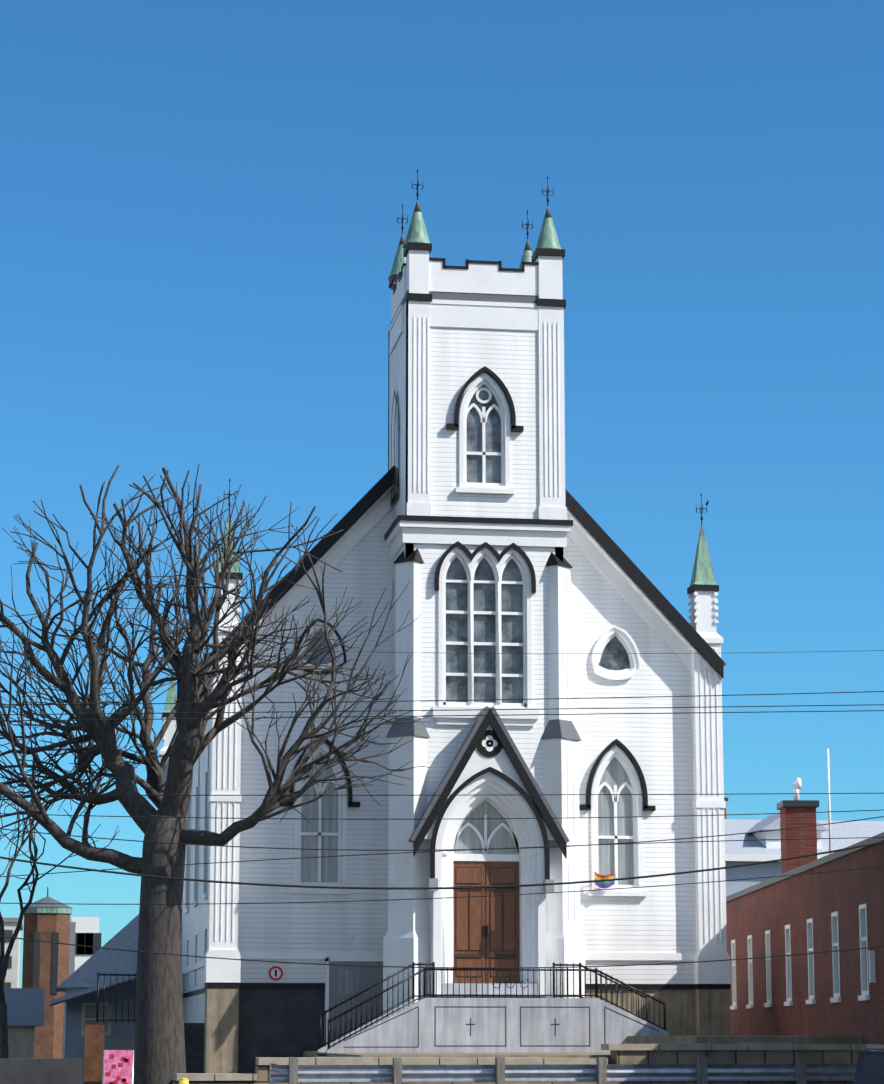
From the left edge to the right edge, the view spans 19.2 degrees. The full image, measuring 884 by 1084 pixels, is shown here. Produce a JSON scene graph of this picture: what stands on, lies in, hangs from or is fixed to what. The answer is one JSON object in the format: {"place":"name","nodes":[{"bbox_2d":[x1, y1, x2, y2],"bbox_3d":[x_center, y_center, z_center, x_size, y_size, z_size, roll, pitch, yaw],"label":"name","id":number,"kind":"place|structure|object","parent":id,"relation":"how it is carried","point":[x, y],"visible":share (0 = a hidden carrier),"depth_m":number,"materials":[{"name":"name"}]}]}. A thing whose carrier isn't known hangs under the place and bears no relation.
{"place":"outdoors","nodes":[
{"label":"outdoors","id":0,"kind":"place"},
{"bbox_2d":[22,887,71,1057],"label":"brick tower","id":1,"kind":"structure","parent":0,"point":[46,965],"depth_m":137.03,"materials":[{"name":"orange brick"}]},
{"bbox_2d":[184,1023,204,1072],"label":"door","id":2,"kind":"structure","parent":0,"point":[194,1043],"depth_m":62.56,"materials":[{"name":"black wood"}]},
{"bbox_2d":[0,0,883,987],"label":"sky","id":3,"kind":"structure","parent":0,"point":[201,201],"materials":[{"name":"blue"}]},
{"bbox_2d":[0,642,883,968],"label":"power lines","id":4,"kind":"object","parent":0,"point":[460,818],"visible":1,"depth_m":29.72,"materials":[{"name":"black metal"}]},
{"bbox_2d":[4,798,883,1083],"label":"town buildings","id":5,"kind":"structure","parent":0,"point":[78,988],"depth_m":88.75,"materials":[{"name":"grey"}]},
{"bbox_3d":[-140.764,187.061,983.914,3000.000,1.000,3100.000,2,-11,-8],"label":"ground","id":6,"kind":"structure","parent":0,"visible":0},
{"bbox_2d":[3,918,22,987],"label":"building","id":7,"kind":"structure","parent":6,"relation":"on","point":[13,968],"depth_m":303.84,"materials":[{"name":"concrete"}]},
{"bbox_2d":[0,766,100,1057],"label":"bare tree","id":8,"kind":"object","parent":6,"relation":"on","point":[4,960],"visible":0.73,"depth_m":73.05,"materials":[{"name":"brown plant"}]},
{"bbox_2d":[0,1025,188,1083],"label":"street clutter","id":9,"kind":"object","parent":6,"relation":"on","point":[102,1065],"visible":1,"depth_m":46.02,"materials":[{"name":"metal"}]},
{"bbox_2d":[0,464,430,1083],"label":"bare tree","id":10,"kind":"object","parent":6,"relation":"on","point":[160,1048],"visible":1,"depth_m":51.11,"materials":[{"name":"brown plant"}]},
{"bbox_2d":[159,466,730,1073],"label":"church","id":11,"kind":"structure","parent":6,"relation":"on","point":[637,638],"depth_m":62.13,"materials":[{"name":"white paint"}]},
{"bbox_2d":[590,870,616,888],"bbox_3d":[3.821,7.991,62.034,0.592,0.442,0.317,2,-11,-8],"label":"rainbow flag","id":12,"kind":"object","parent":11,"relation":"attached to","point":[606,884],"visible":0.77,"depth_m":61.93,"materials":[{"name":"multicoloured fabric"}]},
{"bbox_2d":[172,1043,866,1083],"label":"stone retaining wall","id":13,"kind":"structure","parent":6,"relation":"on","point":[739,1053],"depth_m":49.61,"materials":[{"name":"stone"}]},
{"bbox_2d":[269,1057,856,1083],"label":"guardrail","id":14,"kind":"object","parent":6,"relation":"on","point":[701,1071],"visible":1,"depth_m":48.81,"materials":[{"name":"grey metal"}]},
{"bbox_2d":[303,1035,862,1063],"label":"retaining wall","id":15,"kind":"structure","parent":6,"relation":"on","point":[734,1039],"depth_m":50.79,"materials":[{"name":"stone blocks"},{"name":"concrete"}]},
{"bbox_2d":[383,169,585,1014],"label":"tower","id":16,"kind":"structure","parent":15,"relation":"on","point":[477,533],"depth_m":60.57,"materials":[{"name":"white paint"}]},
{"bbox_2d":[317,998,667,1055],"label":"entrance platform","id":17,"kind":"structure","parent":15,"relation":"on","point":[507,1025],"depth_m":56.02,"materials":[{"name":"paint"}]},
{"bbox_2d":[96,962,665,1049],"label":"iron railings","id":18,"kind":"object","parent":17,"relation":"on","point":[580,995],"visible":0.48,"depth_m":56.62,"materials":[{"name":"black metal"}]},
{"bbox_2d":[726,749,883,1048],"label":"brick building","id":19,"kind":"structure","parent":6,"relation":"on","point":[839,993],"depth_m":57.92,"materials":[{"name":"red brick"}]},
{"bbox_2d":[853,1048,883,1083],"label":"dark suv","id":20,"kind":"object","parent":6,"relation":"on","point":[870,1067],"visible":1,"depth_m":42.61,"materials":[{"name":"black paint"}]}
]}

